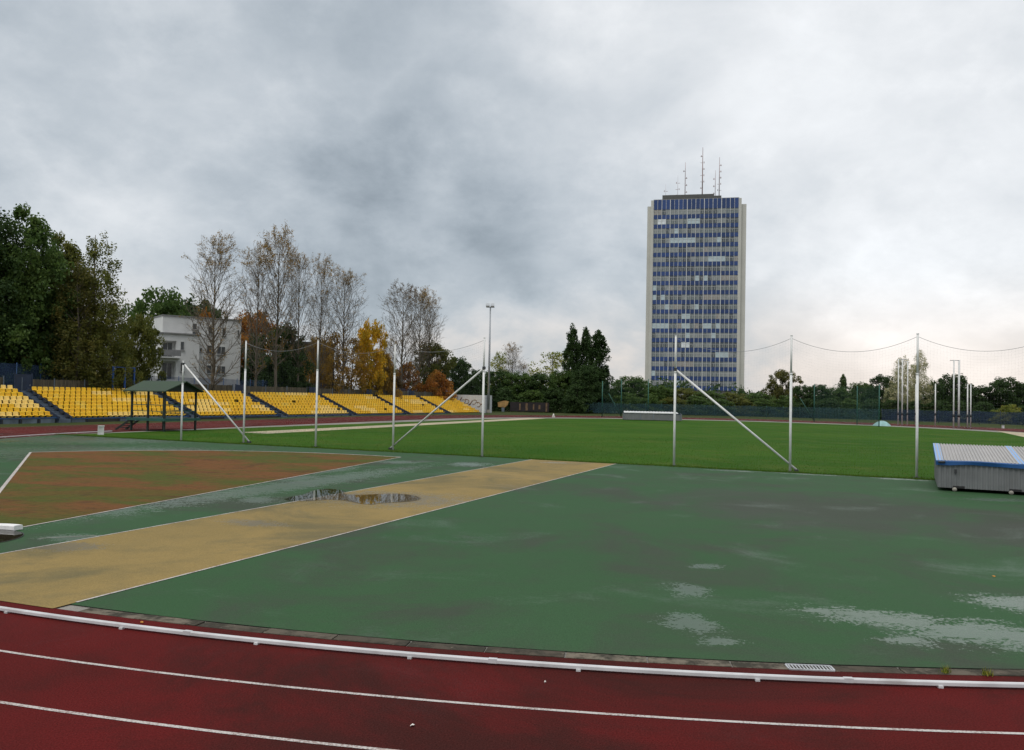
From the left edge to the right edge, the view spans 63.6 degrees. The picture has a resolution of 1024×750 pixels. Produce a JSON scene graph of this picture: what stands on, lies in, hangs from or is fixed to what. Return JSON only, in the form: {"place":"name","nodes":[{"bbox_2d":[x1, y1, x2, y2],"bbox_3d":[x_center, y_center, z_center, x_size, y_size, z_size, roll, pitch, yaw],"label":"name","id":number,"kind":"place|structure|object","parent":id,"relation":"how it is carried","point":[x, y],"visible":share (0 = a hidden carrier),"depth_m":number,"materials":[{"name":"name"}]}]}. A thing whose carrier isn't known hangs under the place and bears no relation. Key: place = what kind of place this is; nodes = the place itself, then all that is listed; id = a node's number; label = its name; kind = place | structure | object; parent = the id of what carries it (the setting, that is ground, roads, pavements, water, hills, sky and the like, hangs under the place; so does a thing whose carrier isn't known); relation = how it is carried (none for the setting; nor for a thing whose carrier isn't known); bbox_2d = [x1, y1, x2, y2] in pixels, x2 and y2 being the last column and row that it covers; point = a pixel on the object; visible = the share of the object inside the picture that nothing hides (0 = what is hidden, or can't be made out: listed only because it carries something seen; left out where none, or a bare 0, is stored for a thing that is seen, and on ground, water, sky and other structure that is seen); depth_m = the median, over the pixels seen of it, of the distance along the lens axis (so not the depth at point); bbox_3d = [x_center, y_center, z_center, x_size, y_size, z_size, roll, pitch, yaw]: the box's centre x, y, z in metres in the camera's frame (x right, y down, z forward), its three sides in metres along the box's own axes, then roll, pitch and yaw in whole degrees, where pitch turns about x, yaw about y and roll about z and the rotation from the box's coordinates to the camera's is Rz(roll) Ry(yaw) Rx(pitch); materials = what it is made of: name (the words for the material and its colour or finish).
{"place":"outdoors","nodes":[
{"label":"outdoors","id":0,"kind":"place"},
{"bbox_2d":[0,363,141,387],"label":"fence","id":1,"kind":"object","parent":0,"point":[6,367],"visible":0.17,"depth_m":77.90,"materials":[{"name":"metal"}]},
{"bbox_2d":[0,435,1023,668],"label":"green apron","id":2,"kind":"object","parent":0,"point":[686,562],"visible":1,"depth_m":15.29,"materials":[{"name":"rubber"}]},
{"bbox_2d":[0,450,397,525],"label":"shot put sector","id":3,"kind":"object","parent":2,"relation":"on","point":[41,487],"visible":0.98,"depth_m":29.37,"materials":[{"name":"rubber"}]},
{"bbox_2d":[0,459,611,607],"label":"javelin runway","id":4,"kind":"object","parent":2,"relation":"on","point":[58,575],"visible":1,"depth_m":17.52,"materials":[{"name":"rubber"}]},
{"bbox_2d":[933,443,1023,494],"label":"mat cover","id":5,"kind":"object","parent":2,"relation":"on","point":[982,467],"visible":1,"depth_m":29.37,"materials":[{"name":"metal"}]},
{"bbox_2d":[0,415,1023,749],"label":"running track","id":6,"kind":"structure","parent":0,"point":[234,707],"depth_m":8.50,"materials":[{"name":"rubber"}]},
{"bbox_2d":[0,431,1023,688],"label":"kerb rail","id":7,"kind":"object","parent":6,"relation":"on","point":[572,665],"visible":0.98,"depth_m":9.52,"materials":[{"name":"white metal"}]},
{"bbox_2d":[0,415,1023,749],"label":"line markings","id":8,"kind":"object","parent":6,"relation":"on","point":[364,693],"visible":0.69,"depth_m":8.32,"materials":[{"name":"paint"}]},
{"bbox_2d":[0,408,1023,431],"bbox_3d":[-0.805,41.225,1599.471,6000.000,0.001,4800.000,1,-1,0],"label":"ground","id":9,"kind":"structure","parent":0,"point":[505,412],"depth_m":125.88,"materials":[{"name":"red rubber"}]},
{"bbox_2d":[0,207,45,383],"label":"leafy tree","id":10,"kind":"object","parent":9,"relation":"on","point":[4,250],"visible":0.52,"depth_m":79.45,"materials":[{"name":"green plant"}]},
{"bbox_2d":[0,385,56,423],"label":"seating section","id":11,"kind":"object","parent":9,"relation":"on","point":[16,407],"visible":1,"depth_m":70.32,"materials":[{"name":"yellow plastic"}]},
{"bbox_2d":[0,202,80,388],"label":"leafy tree","id":12,"kind":"object","parent":9,"relation":"on","point":[35,279],"visible":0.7,"depth_m":80.69,"materials":[{"name":"green plant"}]},
{"bbox_2d":[14,387,71,422],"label":"stairway","id":13,"kind":"object","parent":9,"relation":"on","point":[61,415],"visible":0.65,"depth_m":72.98,"materials":[{"name":"concrete"}]},
{"bbox_2d":[1,296,90,379],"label":"leafy tree","id":14,"kind":"object","parent":9,"relation":"on","point":[47,341],"visible":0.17,"depth_m":81.75,"materials":[{"name":"green plant"}]},
{"bbox_2d":[21,257,113,390],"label":"leafy tree","id":15,"kind":"object","parent":9,"relation":"on","point":[84,295],"visible":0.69,"depth_m":82.10,"materials":[{"name":"green plant"}]},
{"bbox_2d":[28,230,106,369],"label":"leafy tree","id":16,"kind":"object","parent":9,"relation":"on","point":[71,251],"visible":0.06,"depth_m":86.74,"materials":[{"name":"green plant"}]},
{"bbox_2d":[21,377,139,391],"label":"plank fence","id":17,"kind":"object","parent":9,"relation":"on","point":[42,383],"visible":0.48,"depth_m":79.64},
{"bbox_2d":[58,231,150,389],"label":"leafy tree","id":18,"kind":"object","parent":9,"relation":"on","point":[105,277],"visible":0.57,"depth_m":84.37,"materials":[{"name":"plant"}]},
{"bbox_2d":[68,292,143,397],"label":"birch tree","id":19,"kind":"object","parent":9,"relation":"on","point":[117,372],"visible":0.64,"depth_m":83.53,"materials":[{"name":"green plant"}]},
{"bbox_2d":[32,387,188,421],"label":"seating section","id":20,"kind":"object","parent":9,"relation":"on","point":[77,404],"visible":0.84,"depth_m":78.19,"materials":[{"name":"yellow plastic"}]},
{"bbox_2d":[14,373,32,390],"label":"stand gate","id":21,"kind":"structure","parent":20,"relation":"on","point":[25,383],"depth_m":75.92,"materials":[{"name":"blue metal"}]},
{"bbox_2d":[104,312,166,392],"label":"leafy tree","id":22,"kind":"object","parent":9,"relation":"on","point":[148,332],"visible":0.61,"depth_m":91.29,"materials":[{"name":"green plant"}]},
{"bbox_2d":[119,286,192,326],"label":"leafy tree","id":23,"kind":"object","parent":9,"relation":"on","point":[169,306],"visible":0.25,"depth_m":126.31,"materials":[{"name":"green plant"}]},
{"bbox_2d":[115,381,204,431],"bbox_3d":[-26.162,2.287,61.294,5.162,3.719,3.840,1,-1,23],"label":"timing shelter","id":24,"kind":"object","parent":9,"relation":"on","point":[148,387],"visible":0.97,"depth_m":60.28,"materials":[{"name":"green paint"}]},
{"bbox_2d":[103,314,241,387],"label":"white house","id":25,"kind":"structure","parent":9,"relation":"on","point":[179,347],"depth_m":109.52,"materials":[{"name":"paint"}]},
{"bbox_2d":[166,293,224,318],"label":"leafy tree","id":26,"kind":"object","parent":9,"relation":"on","point":[189,301],"visible":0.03,"depth_m":136.78,"materials":[{"name":"green plant"}]},
{"bbox_2d":[178,231,255,389],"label":"poplar tree","id":27,"kind":"object","parent":9,"relation":"on","point":[220,249],"visible":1,"depth_m":96.99,"materials":[{"name":"brown plant"}]},
{"bbox_2d":[166,390,278,418],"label":"seating section","id":28,"kind":"object","parent":9,"relation":"on","point":[230,404],"visible":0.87,"depth_m":92.07,"materials":[{"name":"yellow plastic"}]},
{"bbox_2d":[240,334,264,385],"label":"bush","id":29,"kind":"object","parent":9,"relation":"on","point":[250,375],"visible":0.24,"depth_m":115.02,"materials":[{"name":"brown plant"}]},
{"bbox_2d":[229,239,281,386],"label":"poplar tree","id":30,"kind":"object","parent":9,"relation":"on","point":[257,353],"visible":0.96,"depth_m":105.81,"materials":[{"name":"brown plant"}]},
{"bbox_2d":[234,309,283,383],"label":"leafy tree","id":31,"kind":"object","parent":9,"relation":"on","point":[246,331],"visible":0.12,"depth_m":130.28,"materials":[{"name":"brown plant"}]},
{"bbox_2d":[249,221,300,386],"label":"poplar tree","id":32,"kind":"object","parent":9,"relation":"on","point":[278,305],"visible":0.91,"depth_m":108.17,"materials":[{"name":"brown plant"}]},
{"bbox_2d":[246,386,306,395],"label":"plank fence","id":33,"kind":"object","parent":9,"relation":"on","point":[293,390],"visible":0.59,"depth_m":106.25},
{"bbox_2d":[253,345,314,393],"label":"bush","id":34,"kind":"object","parent":9,"relation":"on","point":[282,371],"visible":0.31,"depth_m":110.79,"materials":[{"name":"green plant"}]},
{"bbox_2d":[251,322,316,386],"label":"leafy tree","id":35,"kind":"object","parent":9,"relation":"on","point":[288,337],"visible":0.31,"depth_m":112.87,"materials":[{"name":"green plant"}]},
{"bbox_2d":[251,392,349,416],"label":"seating section","id":36,"kind":"object","parent":9,"relation":"on","point":[305,406],"visible":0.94,"depth_m":104.13,"materials":[{"name":"yellow plastic"}]},
{"bbox_2d":[278,249,322,381],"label":"poplar tree","id":37,"kind":"object","parent":9,"relation":"on","point":[298,289],"visible":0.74,"depth_m":112.05,"materials":[{"name":"grey plant"}]},
{"bbox_2d":[302,251,340,388],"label":"poplar tree","id":38,"kind":"object","parent":9,"relation":"on","point":[322,302],"visible":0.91,"depth_m":115.99,"materials":[{"name":"grey plant"}]},
{"bbox_2d":[302,335,340,388],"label":"leafy tree","id":39,"kind":"object","parent":9,"relation":"on","point":[313,380],"visible":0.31,"depth_m":122.94,"materials":[{"name":"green plant"}]},
{"bbox_2d":[312,331,356,393],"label":"maple tree","id":40,"kind":"object","parent":9,"relation":"on","point":[332,380],"visible":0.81,"depth_m":118.57,"materials":[{"name":"brown plant"}]},
{"bbox_2d":[322,263,368,388],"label":"poplar tree","id":41,"kind":"object","parent":9,"relation":"on","point":[343,321],"visible":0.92,"depth_m":119.72,"materials":[{"name":"grey plant"}]},
{"bbox_2d":[328,338,368,394],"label":"leafy tree","id":42,"kind":"object","parent":9,"relation":"on","point":[357,366],"visible":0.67,"depth_m":121.90,"materials":[{"name":"brown plant"}]},
{"bbox_2d":[322,394,404,415],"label":"seating section","id":43,"kind":"object","parent":9,"relation":"on","point":[350,400],"visible":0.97,"depth_m":116.28,"materials":[{"name":"yellow plastic"}]},
{"bbox_2d":[353,318,387,396],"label":"maple tree","id":44,"kind":"object","parent":9,"relation":"on","point":[376,334],"visible":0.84,"depth_m":125.20,"materials":[{"name":"yellow plant"}]},
{"bbox_2d":[372,350,402,398],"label":"leafy tree","id":45,"kind":"object","parent":9,"relation":"on","point":[389,370],"visible":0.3,"depth_m":128.43,"materials":[{"name":"brown plant"}]},
{"bbox_2d":[377,279,433,390],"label":"poplar tree","id":46,"kind":"object","parent":9,"relation":"on","point":[402,337],"visible":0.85,"depth_m":139.96,"materials":[{"name":"brown plant"}]},
{"bbox_2d":[398,361,422,391],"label":"bush","id":47,"kind":"object","parent":9,"relation":"on","point":[406,385],"visible":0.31,"depth_m":141.31,"materials":[{"name":"brown plant"}]},
{"bbox_2d":[378,395,445,413],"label":"seating section","id":48,"kind":"object","parent":9,"relation":"on","point":[414,406],"visible":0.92,"depth_m":127.84,"materials":[{"name":"yellow plastic"}]},
{"bbox_2d":[402,285,441,381],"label":"poplar tree","id":49,"kind":"object","parent":9,"relation":"on","point":[423,295],"visible":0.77,"depth_m":145.05,"materials":[{"name":"brown plant"}]},
{"bbox_2d":[414,289,444,379],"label":"poplar tree","id":50,"kind":"object","parent":9,"relation":"on","point":[438,332],"visible":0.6,"depth_m":149.05,"materials":[{"name":"brown plant"}]},
{"bbox_2d":[410,340,456,390],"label":"leafy tree","id":51,"kind":"object","parent":9,"relation":"on","point":[449,363],"visible":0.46,"depth_m":149.13,"materials":[{"name":"green plant"}]},
{"bbox_2d":[419,369,456,403],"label":"bush","id":52,"kind":"object","parent":9,"relation":"on","point":[434,383],"visible":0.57,"depth_m":142.14,"materials":[{"name":"brown plant"}]},
{"bbox_2d":[421,396,480,412],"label":"seating section","id":53,"kind":"object","parent":9,"relation":"on","point":[451,407],"visible":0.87,"depth_m":138.48,"materials":[{"name":"yellow plastic"}]},
{"bbox_2d":[442,356,475,394],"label":"leafy tree","id":54,"kind":"object","parent":9,"relation":"on","point":[462,370],"visible":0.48,"depth_m":156.47,"materials":[{"name":"green plant"}]},
{"bbox_2d":[453,395,491,412],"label":"end wall","id":55,"kind":"structure","parent":9,"relation":"on","point":[468,400],"depth_m":143.52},
{"bbox_2d":[457,369,492,394],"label":"bush","id":56,"kind":"object","parent":9,"relation":"on","point":[477,380],"visible":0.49,"depth_m":152.85,"materials":[{"name":"green plant"}]},
{"bbox_2d":[478,369,515,404],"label":"hedge tree","id":57,"kind":"object","parent":9,"relation":"on","point":[497,382],"visible":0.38,"depth_m":162.70,"materials":[{"name":"green plant"}]},
{"bbox_2d":[4,372,1000,413],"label":"wood","id":58,"kind":"object","parent":9,"relation":"on","point":[680,384],"visible":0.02,"depth_m":214.39,"materials":[{"name":"green plant"}]},
{"bbox_2d":[492,388,522,411],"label":"hedge bush","id":59,"kind":"object","parent":9,"relation":"on","point":[502,395],"visible":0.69,"depth_m":155.78,"materials":[{"name":"green plant"}]},
{"bbox_2d":[495,342,524,383],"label":"bare tree","id":60,"kind":"object","parent":9,"relation":"on","point":[512,357],"visible":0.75,"depth_m":176.11,"materials":[{"name":"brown plant"}]},
{"bbox_2d":[501,371,540,398],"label":"hedge tree","id":61,"kind":"object","parent":9,"relation":"on","point":[520,379],"visible":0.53,"depth_m":160.63,"materials":[{"name":"green plant"}]},
{"bbox_2d":[510,402,548,411],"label":"board fence","id":62,"kind":"object","parent":9,"relation":"on","point":[530,406],"visible":1,"depth_m":151.38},
{"bbox_2d":[512,389,546,411],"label":"hedge bush","id":63,"kind":"object","parent":9,"relation":"on","point":[527,395],"visible":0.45,"depth_m":155.01,"materials":[{"name":"green plant"}]},
{"bbox_2d":[517,372,551,399],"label":"hedge tree","id":64,"kind":"object","parent":9,"relation":"on","point":[540,376],"visible":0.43,"depth_m":158.58,"materials":[{"name":"green plant"}]},
{"bbox_2d":[527,352,570,392],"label":"leafy tree","id":65,"kind":"object","parent":9,"relation":"on","point":[554,362],"visible":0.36,"depth_m":175.35,"materials":[{"name":"green plant"}]},
{"bbox_2d":[536,387,572,412],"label":"hedge bush","id":66,"kind":"object","parent":9,"relation":"on","point":[552,400],"visible":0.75,"depth_m":153.92,"materials":[{"name":"green plant"}]},
{"bbox_2d":[543,369,572,404],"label":"hedge tree","id":67,"kind":"object","parent":9,"relation":"on","point":[557,383],"visible":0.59,"depth_m":156.89,"materials":[{"name":"green plant"}]},
{"bbox_2d":[561,323,581,402],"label":"columnar poplar","id":68,"kind":"object","parent":9,"relation":"on","point":[573,360],"visible":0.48,"depth_m":159.61,"materials":[{"name":"green plant"}]},
{"bbox_2d":[562,383,597,413],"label":"hedge bush","id":69,"kind":"object","parent":9,"relation":"on","point":[577,404],"visible":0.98,"depth_m":149.85,"materials":[{"name":"green plant"}]},
{"bbox_2d":[579,326,591,409],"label":"columnar poplar","id":70,"kind":"object","parent":9,"relation":"on","point":[584,349],"visible":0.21,"depth_m":161.68,"materials":[{"name":"green plant"}]},
{"bbox_2d":[568,364,608,402],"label":"hedge tree","id":71,"kind":"object","parent":9,"relation":"on","point":[590,384],"visible":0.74,"depth_m":152.78,"materials":[{"name":"green plant"}]},
{"bbox_2d":[586,329,614,402],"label":"columnar poplar","id":72,"kind":"object","parent":9,"relation":"on","point":[598,350],"visible":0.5,"depth_m":157.35,"materials":[{"name":"green plant"}]},
{"bbox_2d":[609,375,651,402],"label":"hedge tree","id":73,"kind":"object","parent":9,"relation":"on","point":[628,385],"visible":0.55,"depth_m":164.36,"materials":[{"name":"green plant"}]},
{"bbox_2d":[638,385,676,403],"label":"hedge tree","id":74,"kind":"object","parent":9,"relation":"on","point":[661,395],"visible":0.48,"depth_m":162.29,"materials":[{"name":"green plant"}]},
{"bbox_2d":[645,155,746,398],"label":"tower block","id":75,"kind":"structure","parent":9,"relation":"on","point":[696,271],"depth_m":290.64,"materials":[{"name":"glass"}]},
{"bbox_2d":[651,256,737,386],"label":"windows","id":76,"kind":"structure","parent":75,"relation":"in","point":[692,258],"depth_m":290.43,"materials":[{"name":"glass"}]},
{"bbox_2d":[584,402,878,419],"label":"windbreak fence","id":77,"kind":"object","parent":9,"relation":"on","point":[714,411],"visible":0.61,"depth_m":145.37,"materials":[{"name":"green fabric"}]},
{"bbox_2d":[759,369,803,404],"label":"hedge tree","id":78,"kind":"object","parent":9,"relation":"on","point":[778,391],"visible":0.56,"depth_m":166.98,"materials":[{"name":"green plant"}]},
{"bbox_2d":[798,384,835,406],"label":"hedge tree","id":79,"kind":"object","parent":9,"relation":"on","point":[820,389],"visible":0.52,"depth_m":156.71,"materials":[{"name":"green plant"}]},
{"bbox_2d":[845,381,877,403],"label":"hedge tree","id":80,"kind":"object","parent":9,"relation":"on","point":[854,385],"visible":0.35,"depth_m":161.38,"materials":[{"name":"green plant"}]},
{"bbox_2d":[861,374,897,407],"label":"hedge tree","id":81,"kind":"object","parent":9,"relation":"on","point":[880,379],"visible":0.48,"depth_m":157.19,"materials":[{"name":"green plant"}]},
{"bbox_2d":[881,355,921,408],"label":"birch tree","id":82,"kind":"object","parent":9,"relation":"on","point":[894,390],"visible":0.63,"depth_m":151.56,"materials":[{"name":"green plant"}]},
{"bbox_2d":[897,349,934,409],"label":"birch tree","id":83,"kind":"object","parent":9,"relation":"on","point":[923,365],"visible":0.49,"depth_m":153.47,"materials":[{"name":"green plant"}]},
{"bbox_2d":[882,409,1023,424],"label":"windbreak fence","id":84,"kind":"object","parent":9,"relation":"on","point":[982,417],"visible":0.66,"depth_m":128.06,"materials":[{"name":"green fabric"}]},
{"bbox_2d":[929,373,977,408],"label":"hedge tree","id":85,"kind":"object","parent":9,"relation":"on","point":[945,383],"visible":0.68,"depth_m":149.20,"materials":[{"name":"green plant"}]},
{"bbox_2d":[961,385,998,410],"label":"hedge tree","id":86,"kind":"object","parent":9,"relation":"on","point":[979,389],"visible":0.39,"depth_m":150.62,"materials":[{"name":"green plant"}]},
{"bbox_2d":[984,376,1023,410],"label":"hedge tree","id":87,"kind":"object","parent":9,"relation":"on","point":[1000,387],"visible":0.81,"depth_m":148.55,"materials":[{"name":"green plant"}]},
{"bbox_2d":[0,0,1023,403],"label":"sky","id":88,"kind":"structure","parent":0,"point":[512,155],"materials":[{"name":"grey"}]},
{"bbox_2d":[47,418,1023,479],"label":"lawn","id":89,"kind":"structure","parent":0,"point":[646,431],"depth_m":57.82,"materials":[{"name":"plant"}]},
{"bbox_2d":[179,361,250,442],"bbox_3d":[-17.531,1.668,48.810,4.656,4.980,0.305,1,-1,12],"label":"net post","id":90,"kind":"object","parent":89,"relation":"on","point":[215,401],"visible":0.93,"depth_m":49.17,"materials":[{"name":"white metal"}]},
{"bbox_2d":[245,418,544,433],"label":"long jump runway","id":91,"kind":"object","parent":89,"relation":"on","point":[306,430],"visible":1,"depth_m":75.19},
{"bbox_2d":[388,337,485,456],"bbox_3d":[-4.000,1.200,43.255,6.618,6.180,0.312,0,-2,36],"label":"net post","id":92,"kind":"object","parent":89,"relation":"on","point":[454,393],"visible":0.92,"depth_m":41.44,"materials":[{"name":"white metal"}]},
{"bbox_2d":[623,411,681,420],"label":"mat cover","id":93,"kind":"object","parent":89,"relation":"on","point":[637,415],"visible":0.95,"depth_m":111.50,"materials":[{"name":"grey metal"}]},
{"bbox_2d":[673,335,798,470],"bbox_3d":[9.978,1.302,37.163,5.558,6.230,0.266,1,-1,21],"label":"net post","id":94,"kind":"object","parent":89,"relation":"on","point":[727,412],"visible":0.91,"depth_m":38.01,"materials":[{"name":"white metal"}]},
{"bbox_2d":[676,339,789,467],"bbox_3d":[9.856,1.236,37.142,5.087,5.858,0.015,1,-1,23],"label":"safety net","id":95,"kind":"object","parent":94,"relation":"attached to","point":[728,403],"visible":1,"depth_m":37.12,"materials":[{"name":"fabric"}]},
{"bbox_2d":[788,335,792,471],"bbox_3d":[12.194,1.347,36.152,0.260,6.180,0.260,1,-1,23],"label":"net post","id":96,"kind":"object","parent":89,"relation":"on","point":[790,414],"visible":0.94,"depth_m":36.11,"materials":[{"name":"white metal"}]},
{"bbox_2d":[913,333,918,477],"bbox_3d":[16.896,1.373,34.460,0.260,6.230,0.260,1,-1,23],"label":"net post","id":97,"kind":"object","parent":89,"relation":"on","point":[917,408],"visible":0.94,"depth_m":34.42,"materials":[{"name":"white metal"}]},
{"bbox_2d":[792,337,915,474],"bbox_3d":[14.546,1.284,35.308,5.004,5.858,0.015,1,-1,20],"label":"safety net","id":98,"kind":"object","parent":97,"relation":"attached to","point":[853,400],"visible":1,"depth_m":35.28,"materials":[{"name":"fabric"}]},
{"bbox_2d":[918,337,1021,477],"bbox_3d":[19.223,1.334,33.545,5.008,5.858,0.015,1,-1,22],"label":"safety net","id":99,"kind":"object","parent":97,"relation":"attached to","point":[972,393],"visible":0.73,"depth_m":33.78,"materials":[{"name":"fabric"}]},
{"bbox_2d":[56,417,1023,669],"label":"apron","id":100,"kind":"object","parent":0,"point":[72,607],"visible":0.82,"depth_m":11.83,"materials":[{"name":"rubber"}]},
{"bbox_2d":[0,432,1023,675],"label":"gutter","id":101,"kind":"object","parent":100,"relation":"on","point":[721,663],"visible":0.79,"depth_m":10.04,"materials":[{"name":"concrete"}]},
{"bbox_2d":[785,663,834,671],"bbox_3d":[3.492,3.435,9.691,0.540,0.024,0.190,1,-1,3],"label":"drain grate","id":102,"kind":"object","parent":101,"relation":"in","point":[831,668],"visible":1,"depth_m":9.68,"materials":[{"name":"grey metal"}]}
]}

